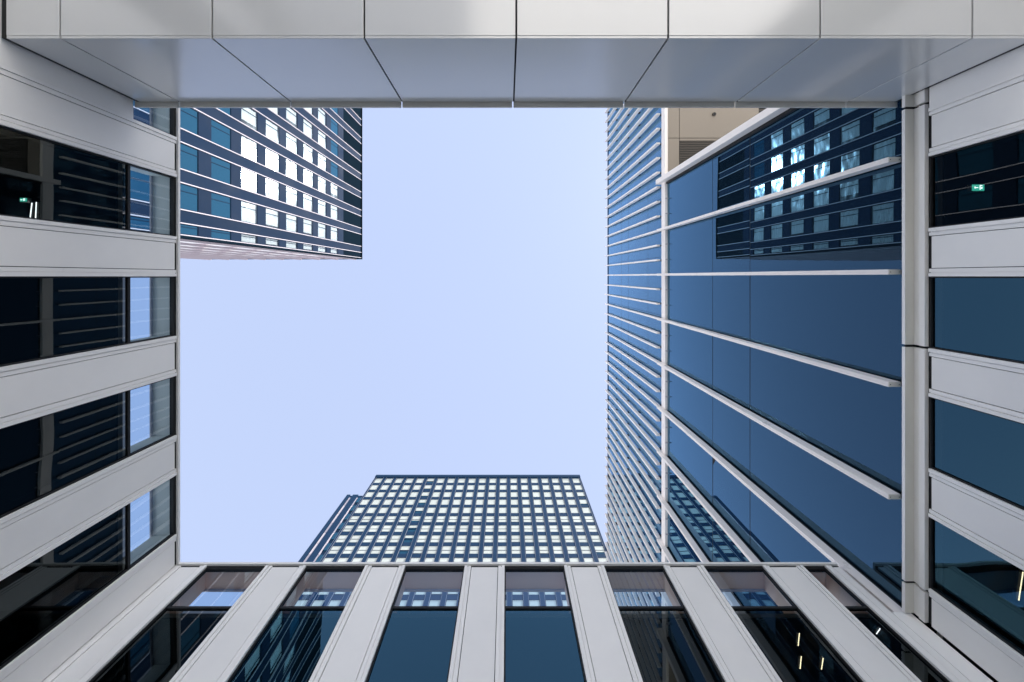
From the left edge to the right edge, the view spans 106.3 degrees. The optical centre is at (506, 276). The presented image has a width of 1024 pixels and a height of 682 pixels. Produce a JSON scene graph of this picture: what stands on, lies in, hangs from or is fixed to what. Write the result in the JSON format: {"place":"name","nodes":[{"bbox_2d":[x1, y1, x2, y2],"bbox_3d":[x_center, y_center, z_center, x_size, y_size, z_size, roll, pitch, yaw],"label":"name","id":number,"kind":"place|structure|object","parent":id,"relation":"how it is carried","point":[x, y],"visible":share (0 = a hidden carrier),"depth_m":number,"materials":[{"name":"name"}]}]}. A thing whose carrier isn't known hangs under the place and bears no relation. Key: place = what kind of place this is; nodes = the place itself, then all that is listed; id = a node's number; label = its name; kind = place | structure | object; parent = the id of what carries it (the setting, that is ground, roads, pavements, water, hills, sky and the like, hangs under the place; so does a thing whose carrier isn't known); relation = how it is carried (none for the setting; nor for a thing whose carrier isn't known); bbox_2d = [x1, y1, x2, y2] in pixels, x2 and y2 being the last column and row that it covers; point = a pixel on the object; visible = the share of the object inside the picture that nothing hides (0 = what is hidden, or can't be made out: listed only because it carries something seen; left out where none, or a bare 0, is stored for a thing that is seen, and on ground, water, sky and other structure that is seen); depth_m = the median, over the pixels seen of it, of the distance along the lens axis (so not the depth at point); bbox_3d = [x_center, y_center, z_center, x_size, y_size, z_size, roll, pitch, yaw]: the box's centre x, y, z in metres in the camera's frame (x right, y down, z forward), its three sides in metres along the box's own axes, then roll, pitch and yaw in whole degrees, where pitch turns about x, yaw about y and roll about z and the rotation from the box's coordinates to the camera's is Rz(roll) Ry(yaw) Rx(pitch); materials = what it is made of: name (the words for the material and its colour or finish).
{"place":"outdoors","nodes":[
{"label":"outdoors","id":0,"kind":"place"},
{"bbox_2d":[0,0,179,681],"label":"office wing","id":1,"kind":"structure","parent":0,"point":[79,474],"depth_m":5.39,"materials":[{"name":"grey metal"}]},
{"bbox_2d":[0,125,174,235],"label":"window","id":2,"kind":"structure","parent":1,"relation":"in","point":[41,178],"depth_m":5.23,"materials":[{"name":"black glass"}]},
{"bbox_2d":[0,276,174,366],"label":"window","id":3,"kind":"structure","parent":1,"relation":"in","point":[42,317],"depth_m":5.24,"materials":[{"name":"black glass"}]},
{"bbox_2d":[0,376,174,517],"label":"window","id":4,"kind":"structure","parent":1,"relation":"in","point":[42,456],"depth_m":5.23,"materials":[{"name":"black glass"}]},
{"bbox_2d":[0,476,174,669],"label":"window","id":5,"kind":"structure","parent":1,"relation":"in","point":[39,596],"depth_m":5.24,"materials":[{"name":"black glass"}]},
{"bbox_2d":[135,108,174,135],"bbox_3d":[-6.051,-3.061,6.546,0.065,0.873,1.076,0,-90,0],"label":"window","id":6,"kind":"structure","parent":1,"relation":"in","point":[172,110],"depth_m":6.93,"materials":[{"name":"black glass"}]},
{"bbox_2d":[130,100,361,259],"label":"hotel tower","id":7,"kind":"structure","parent":0,"point":[270,183],"depth_m":45.73,"materials":[{"name":"blue glass"}]},
{"bbox_2d":[130,215,149,229],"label":"window","id":8,"kind":"structure","parent":7,"relation":"in","point":[135,222],"depth_m":29.13,"materials":[{"name":"blue glass"}]},
{"bbox_2d":[130,170,149,201],"bbox_3d":[-27.960,-6.860,29.238,0.280,2.620,2.186,0,-90,0],"label":"window","id":9,"kind":"structure","parent":7,"relation":"in","point":[139,182],"depth_m":29.13,"materials":[{"name":"blue glass"}]},
{"bbox_2d":[180,143,197,173],"bbox_3d":[-27.960,-10.310,33.332,0.280,2.620,2.186,0,-90,0],"label":"window","id":10,"kind":"structure","parent":7,"relation":"in","point":[188,155],"depth_m":33.61,"materials":[{"name":"blue glass"}]},
{"bbox_2d":[180,224,198,235],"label":"window","id":11,"kind":"structure","parent":7,"relation":"in","point":[185,229],"depth_m":33.64,"materials":[{"name":"blue glass"}]},
{"bbox_2d":[180,183,198,211],"bbox_3d":[-27.960,-6.860,33.332,0.280,2.620,2.186,0,-90,0],"label":"window","id":12,"kind":"structure","parent":7,"relation":"in","point":[188,194],"depth_m":33.61,"materials":[{"name":"blue glass"}]},
{"bbox_2d":[180,107,198,135],"bbox_3d":[-27.960,-13.760,33.332,0.280,2.620,2.186,0,-90,0],"label":"window","id":13,"kind":"structure","parent":7,"relation":"in","point":[188,116],"depth_m":33.72,"materials":[{"name":"blue glass"}]},
{"bbox_2d":[211,229,230,240],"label":"window","id":14,"kind":"structure","parent":7,"relation":"in","point":[217,234],"depth_m":37.40,"materials":[{"name":"blue glass"}]},
{"bbox_2d":[211,192,230,218],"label":"window","id":15,"kind":"structure","parent":7,"relation":"in","point":[220,204],"depth_m":37.37,"materials":[{"name":"blue glass"}]},
{"bbox_2d":[211,155,230,184],"bbox_3d":[-27.960,-10.310,37.426,0.280,2.620,2.186,0,-90,0],"label":"window","id":16,"kind":"structure","parent":7,"relation":"in","point":[220,169],"depth_m":37.37,"materials":[{"name":"blue glass"}]},
{"bbox_2d":[211,119,230,149],"bbox_3d":[-27.960,-13.760,37.426,0.280,2.620,2.186,0,-90,0],"label":"window","id":17,"kind":"structure","parent":7,"relation":"in","point":[220,134],"depth_m":37.37,"materials":[{"name":"blue glass"}]},
{"bbox_2d":[180,241,313,255],"bbox_3d":[-42.650,-3.335,45.724,26.400,35.152,0.049,0,-90,0],"label":"window","id":18,"kind":"structure","parent":7,"relation":"in","point":[180,241],"depth_m":45.62,"materials":[{"name":"blue glass"}]},
{"bbox_2d":[241,233,256,243],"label":"window","id":19,"kind":"structure","parent":7,"relation":"in","point":[246,238],"depth_m":41.62,"materials":[{"name":"white glass"}]},
{"bbox_2d":[241,200,256,223],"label":"window","id":20,"kind":"structure","parent":7,"relation":"in","point":[248,210],"depth_m":41.62,"materials":[{"name":"white glass"}]},
{"bbox_2d":[241,168,256,192],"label":"window","id":21,"kind":"structure","parent":7,"relation":"in","point":[248,178],"depth_m":41.63,"materials":[{"name":"white glass"}]},
{"bbox_2d":[241,135,256,161],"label":"window","id":22,"kind":"structure","parent":7,"relation":"in","point":[248,147],"depth_m":41.67,"materials":[{"name":"white glass"}]},
{"bbox_2d":[241,108,256,130],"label":"window","id":23,"kind":"structure","parent":7,"relation":"in","point":[249,115],"depth_m":41.76,"materials":[{"name":"white glass"}]},
{"bbox_2d":[266,237,278,246],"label":"window","id":24,"kind":"structure","parent":7,"relation":"in","point":[271,241],"depth_m":45.91,"materials":[{"name":"white glass"}]},
{"bbox_2d":[266,208,278,228],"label":"window","id":25,"kind":"structure","parent":7,"relation":"in","point":[272,216],"depth_m":45.85,"materials":[{"name":"white glass"}]},
{"bbox_2d":[266,178,278,200],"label":"window","id":26,"kind":"structure","parent":7,"relation":"in","point":[272,187],"depth_m":45.91,"materials":[{"name":"white glass"}]},
{"bbox_2d":[266,148,278,171],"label":"window","id":27,"kind":"structure","parent":7,"relation":"in","point":[272,158],"depth_m":45.92,"materials":[{"name":"white glass"}]},
{"bbox_2d":[266,118,278,143],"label":"window","id":28,"kind":"structure","parent":7,"relation":"in","point":[272,130],"depth_m":45.93,"materials":[{"name":"white glass"}]},
{"bbox_2d":[286,241,296,248],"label":"window","id":29,"kind":"structure","parent":7,"relation":"in","point":[289,244],"depth_m":49.87,"materials":[{"name":"white glass"}]},
{"bbox_2d":[286,213,296,232],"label":"window","id":30,"kind":"structure","parent":7,"relation":"in","point":[291,220],"depth_m":49.94,"materials":[{"name":"white glass"}]},
{"bbox_2d":[286,186,296,206],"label":"window","id":31,"kind":"structure","parent":7,"relation":"in","point":[291,194],"depth_m":49.94,"materials":[{"name":"white glass"}]},
{"bbox_2d":[286,159,296,179],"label":"window","id":32,"kind":"structure","parent":7,"relation":"in","point":[291,168],"depth_m":49.94,"materials":[{"name":"white glass"}]},
{"bbox_2d":[286,131,296,153],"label":"window","id":33,"kind":"structure","parent":7,"relation":"in","point":[291,141],"depth_m":49.94,"materials":[{"name":"white glass"}]},
{"bbox_2d":[286,108,296,127],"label":"window","id":34,"kind":"structure","parent":7,"relation":"in","point":[291,114],"depth_m":49.94,"materials":[{"name":"white glass"}]},
{"bbox_2d":[303,218,312,235],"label":"window","id":35,"kind":"structure","parent":7,"relation":"in","point":[307,224],"depth_m":53.97,"materials":[{"name":"white glass"}]},
{"bbox_2d":[303,193,312,211],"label":"window","id":36,"kind":"structure","parent":7,"relation":"in","point":[307,199],"depth_m":54.00,"materials":[{"name":"white glass"}]},
{"bbox_2d":[303,168,312,187],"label":"window","id":37,"kind":"structure","parent":7,"relation":"in","point":[307,175],"depth_m":54.00,"materials":[{"name":"white glass"}]},
{"bbox_2d":[303,143,312,162],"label":"window","id":38,"kind":"structure","parent":7,"relation":"in","point":[307,151],"depth_m":53.93,"materials":[{"name":"white glass"}]},
{"bbox_2d":[303,117,312,138],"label":"window","id":39,"kind":"structure","parent":7,"relation":"in","point":[307,126],"depth_m":53.99,"materials":[{"name":"white glass"}]},
{"bbox_2d":[318,223,325,238],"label":"window","id":40,"kind":"structure","parent":7,"relation":"in","point":[321,227],"depth_m":57.98,"materials":[{"name":"white glass"}]},
{"bbox_2d":[318,199,325,215],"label":"window","id":41,"kind":"structure","parent":7,"relation":"in","point":[321,204],"depth_m":58.02,"materials":[{"name":"white glass"}]},
{"bbox_2d":[318,176,325,193],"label":"window","id":42,"kind":"structure","parent":7,"relation":"in","point":[321,181],"depth_m":58.07,"materials":[{"name":"white glass"}]},
{"bbox_2d":[318,152,325,170],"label":"window","id":43,"kind":"structure","parent":7,"relation":"in","point":[321,159],"depth_m":57.98,"materials":[{"name":"white glass"}]},
{"bbox_2d":[318,129,325,147],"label":"window","id":44,"kind":"structure","parent":7,"relation":"in","point":[321,136],"depth_m":57.98,"materials":[{"name":"white glass"}]},
{"bbox_2d":[318,108,325,125],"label":"window","id":45,"kind":"structure","parent":7,"relation":"in","point":[321,113],"depth_m":58.00,"materials":[{"name":"white glass"}]},
{"bbox_2d":[331,226,337,240],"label":"window","id":46,"kind":"structure","parent":7,"relation":"in","point":[334,231],"depth_m":62.40,"materials":[{"name":"white glass"}]},
{"bbox_2d":[331,204,337,219],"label":"window","id":47,"kind":"structure","parent":7,"relation":"in","point":[334,210],"depth_m":62.46,"materials":[{"name":"white glass"}]},
{"bbox_2d":[331,183,337,198],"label":"window","id":48,"kind":"structure","parent":7,"relation":"in","point":[334,188],"depth_m":62.38,"materials":[{"name":"white glass"}]},
{"bbox_2d":[331,161,337,177],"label":"window","id":49,"kind":"structure","parent":7,"relation":"in","point":[334,167],"depth_m":62.08,"materials":[{"name":"blue glass"}]},
{"bbox_2d":[331,139,337,156],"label":"window","id":50,"kind":"structure","parent":7,"relation":"in","point":[334,146],"depth_m":62.08,"materials":[{"name":"blue glass"}]},
{"bbox_2d":[331,117,337,135],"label":"window","id":51,"kind":"structure","parent":7,"relation":"in","point":[334,125],"depth_m":62.08,"materials":[{"name":"blue glass"}]},
{"bbox_2d":[130,102,606,605],"label":"sky","id":52,"kind":"structure","parent":0,"point":[467,335],"materials":[{"name":"blue"}]},
{"bbox_2d":[294,475,606,605],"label":"grid tower","id":53,"kind":"structure","parent":0,"point":[471,518],"depth_m":87.72,"materials":[{"name":"blue metal"}]},
{"bbox_2d":[328,546,340,553],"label":"window","id":54,"kind":"structure","parent":53,"relation":"in","point":[334,549],"depth_m":80.37,"materials":[{"name":"white glass"}]},
{"bbox_2d":[342,546,354,553],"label":"window","id":55,"kind":"structure","parent":53,"relation":"in","point":[348,549],"depth_m":80.26,"materials":[{"name":"white glass"}]},
{"bbox_2d":[356,546,368,553],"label":"window","id":56,"kind":"structure","parent":53,"relation":"in","point":[362,549],"depth_m":80.26,"materials":[{"name":"white glass"}]},
{"bbox_2d":[370,546,382,553],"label":"window","id":57,"kind":"structure","parent":53,"relation":"in","point":[376,549],"depth_m":80.40,"materials":[{"name":"white glass"}]},
{"bbox_2d":[376,535,387,541],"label":"window","id":58,"kind":"structure","parent":53,"relation":"in","point":[381,538],"depth_m":83.94,"materials":[{"name":"white glass"}]},
{"bbox_2d":[384,546,395,553],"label":"window","id":59,"kind":"structure","parent":53,"relation":"in","point":[390,549],"depth_m":80.26,"materials":[{"name":"white glass"}]},
{"bbox_2d":[389,535,400,541],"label":"window","id":60,"kind":"structure","parent":53,"relation":"in","point":[395,538],"depth_m":83.94,"materials":[{"name":"white glass"}]},
{"bbox_2d":[398,546,409,553],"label":"window","id":61,"kind":"structure","parent":53,"relation":"in","point":[404,549],"depth_m":80.27,"materials":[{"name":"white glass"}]},
{"bbox_2d":[412,546,423,553],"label":"window","id":62,"kind":"structure","parent":53,"relation":"in","point":[417,549],"depth_m":80.26,"materials":[{"name":"white glass"}]},
{"bbox_2d":[427,546,437,553],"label":"window","id":63,"kind":"structure","parent":53,"relation":"in","point":[431,549],"depth_m":80.26,"materials":[{"name":"white glass"}]},
{"bbox_2d":[430,535,440,541],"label":"window","id":64,"kind":"structure","parent":53,"relation":"in","point":[434,538],"depth_m":83.94,"materials":[{"name":"white glass"}]},
{"bbox_2d":[441,546,451,553],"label":"window","id":65,"kind":"structure","parent":53,"relation":"in","point":[445,549],"depth_m":80.27,"materials":[{"name":"white glass"}]},
{"bbox_2d":[455,546,464,553],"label":"window","id":66,"kind":"structure","parent":53,"relation":"in","point":[459,549],"depth_m":80.26,"materials":[{"name":"white glass"}]},
{"bbox_2d":[457,535,466,541],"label":"window","id":67,"kind":"structure","parent":53,"relation":"in","point":[461,538],"depth_m":83.94,"materials":[{"name":"white glass"}]},
{"bbox_2d":[469,546,478,553],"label":"window","id":68,"kind":"structure","parent":53,"relation":"in","point":[473,549],"depth_m":80.26,"materials":[{"name":"white glass"}]},
{"bbox_2d":[471,535,479,541],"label":"window","id":69,"kind":"structure","parent":53,"relation":"in","point":[474,538],"depth_m":83.94,"materials":[{"name":"white glass"}]},
{"bbox_2d":[483,546,492,553],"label":"window","id":70,"kind":"structure","parent":53,"relation":"in","point":[487,549],"depth_m":80.26,"materials":[{"name":"white glass"}]},
{"bbox_2d":[484,535,493,541],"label":"window","id":71,"kind":"structure","parent":53,"relation":"in","point":[488,538],"depth_m":83.94,"materials":[{"name":"white glass"}]},
{"bbox_2d":[485,525,493,531],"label":"window","id":72,"kind":"structure","parent":53,"relation":"in","point":[488,528],"depth_m":87.27,"materials":[{"name":"white glass"}]},
{"bbox_2d":[497,546,506,553],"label":"window","id":73,"kind":"structure","parent":53,"relation":"in","point":[500,549],"depth_m":80.38,"materials":[{"name":"white glass"}]},
{"bbox_2d":[511,525,519,531],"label":"window","id":74,"kind":"structure","parent":53,"relation":"in","point":[514,528],"depth_m":87.27,"materials":[{"name":"white glass"}]},
{"bbox_2d":[511,546,520,553],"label":"window","id":75,"kind":"structure","parent":53,"relation":"in","point":[514,549],"depth_m":80.38,"materials":[{"name":"white glass"}]},
{"bbox_2d":[524,535,533,541],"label":"window","id":76,"kind":"structure","parent":53,"relation":"in","point":[528,538],"depth_m":83.94,"materials":[{"name":"white glass"}]},
{"bbox_2d":[525,546,534,553],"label":"window","id":77,"kind":"structure","parent":53,"relation":"in","point":[528,549],"depth_m":80.38,"materials":[{"name":"white glass"}]},
{"bbox_2d":[538,535,546,541],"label":"window","id":78,"kind":"structure","parent":53,"relation":"in","point":[541,538],"depth_m":83.94,"materials":[{"name":"white glass"}]},
{"bbox_2d":[539,546,548,553],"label":"window","id":79,"kind":"structure","parent":53,"relation":"in","point":[542,549],"depth_m":80.26,"materials":[{"name":"white glass"}]},
{"bbox_2d":[551,535,560,541],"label":"window","id":80,"kind":"structure","parent":53,"relation":"in","point":[555,538],"depth_m":83.94,"materials":[{"name":"white glass"}]},
{"bbox_2d":[553,546,562,553],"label":"window","id":81,"kind":"structure","parent":53,"relation":"in","point":[556,549],"depth_m":80.26,"materials":[{"name":"white glass"}]},
{"bbox_2d":[566,546,577,553],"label":"window","id":82,"kind":"structure","parent":53,"relation":"in","point":[571,549],"depth_m":80.37,"materials":[{"name":"white glass"}]},
{"bbox_2d":[580,546,591,553],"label":"window","id":83,"kind":"structure","parent":53,"relation":"in","point":[585,549],"depth_m":80.26,"materials":[{"name":"white glass"}]},
{"bbox_2d":[591,535,601,541],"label":"window","id":84,"kind":"structure","parent":53,"relation":"in","point":[595,538],"depth_m":83.94,"materials":[{"name":"white glass"}]},
{"bbox_2d":[594,546,604,553],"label":"window","id":85,"kind":"structure","parent":53,"relation":"in","point":[599,549],"depth_m":80.41,"materials":[{"name":"white glass"}]},
{"bbox_2d":[42,562,992,681],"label":"office wing","id":86,"kind":"structure","parent":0,"point":[827,622],"depth_m":5.73,"materials":[{"name":"grey metal"}]},
{"bbox_2d":[89,567,263,681],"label":"window","id":87,"kind":"structure","parent":86,"relation":"in","point":[162,647],"depth_m":5.56,"materials":[{"name":"black glass"}]},
{"bbox_2d":[227,567,363,681],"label":"window","id":88,"kind":"structure","parent":86,"relation":"in","point":[290,646],"depth_m":5.55,"materials":[{"name":"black glass"}]},
{"bbox_2d":[365,567,463,681],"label":"window","id":89,"kind":"structure","parent":86,"relation":"in","point":[415,644],"depth_m":5.55,"materials":[{"name":"blue glass"}]},
{"bbox_2d":[504,567,586,681],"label":"window","id":90,"kind":"structure","parent":86,"relation":"in","point":[541,643],"depth_m":5.55,"materials":[{"name":"blue glass"}]},
{"bbox_2d":[605,567,724,681],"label":"window","id":91,"kind":"structure","parent":86,"relation":"in","point":[667,646],"depth_m":5.55,"materials":[{"name":"black glass"}]},
{"bbox_2d":[705,567,862,681],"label":"window","id":92,"kind":"structure","parent":86,"relation":"in","point":[792,645],"depth_m":5.56,"materials":[{"name":"black glass"}]},
{"bbox_2d":[805,567,949,681],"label":"window","id":93,"kind":"structure","parent":86,"relation":"in","point":[916,663],"depth_m":5.59,"materials":[{"name":"black glass"}]},
{"label":"ground","id":94,"kind":"structure","parent":0,"visible":0},
{"bbox_2d":[298,495,361,561],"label":"tower annex","id":95,"kind":"object","parent":94,"relation":"on","point":[318,547],"visible":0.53,"depth_m":86.28,"materials":[{"name":"blue glass"}]},
{"bbox_2d":[605,100,936,633],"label":"glass office block","id":96,"kind":"structure","parent":94,"relation":"on","point":[753,381],"depth_m":9.78,"materials":[{"name":"glass"}]},
{"bbox_2d":[902,45,1023,681],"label":"office wing","id":97,"kind":"structure","parent":94,"relation":"on","point":[963,364],"depth_m":5.31,"materials":[{"name":"grey metal"}]},
{"bbox_2d":[2,0,1023,107],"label":"footbridge","id":98,"kind":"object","parent":97,"relation":"attached to","point":[517,53],"visible":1,"depth_m":4.77,"materials":[{"name":"paint"}]},
{"bbox_2d":[930,130,1023,227],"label":"window","id":99,"kind":"structure","parent":97,"relation":"in","point":[983,181],"depth_m":5.19,"materials":[{"name":"black glass"}]},
{"bbox_2d":[930,276,1023,363],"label":"window","id":100,"kind":"structure","parent":97,"relation":"in","point":[982,316],"depth_m":5.19,"materials":[{"name":"blue glass"}]},
{"bbox_2d":[930,397,1023,509],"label":"window","id":101,"kind":"structure","parent":97,"relation":"in","point":[983,451],"depth_m":5.19,"materials":[{"name":"blue glass"}]},
{"bbox_2d":[930,518,1023,656],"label":"window","id":102,"kind":"structure","parent":97,"relation":"in","point":[989,589],"depth_m":5.19,"materials":[{"name":"blue glass"}]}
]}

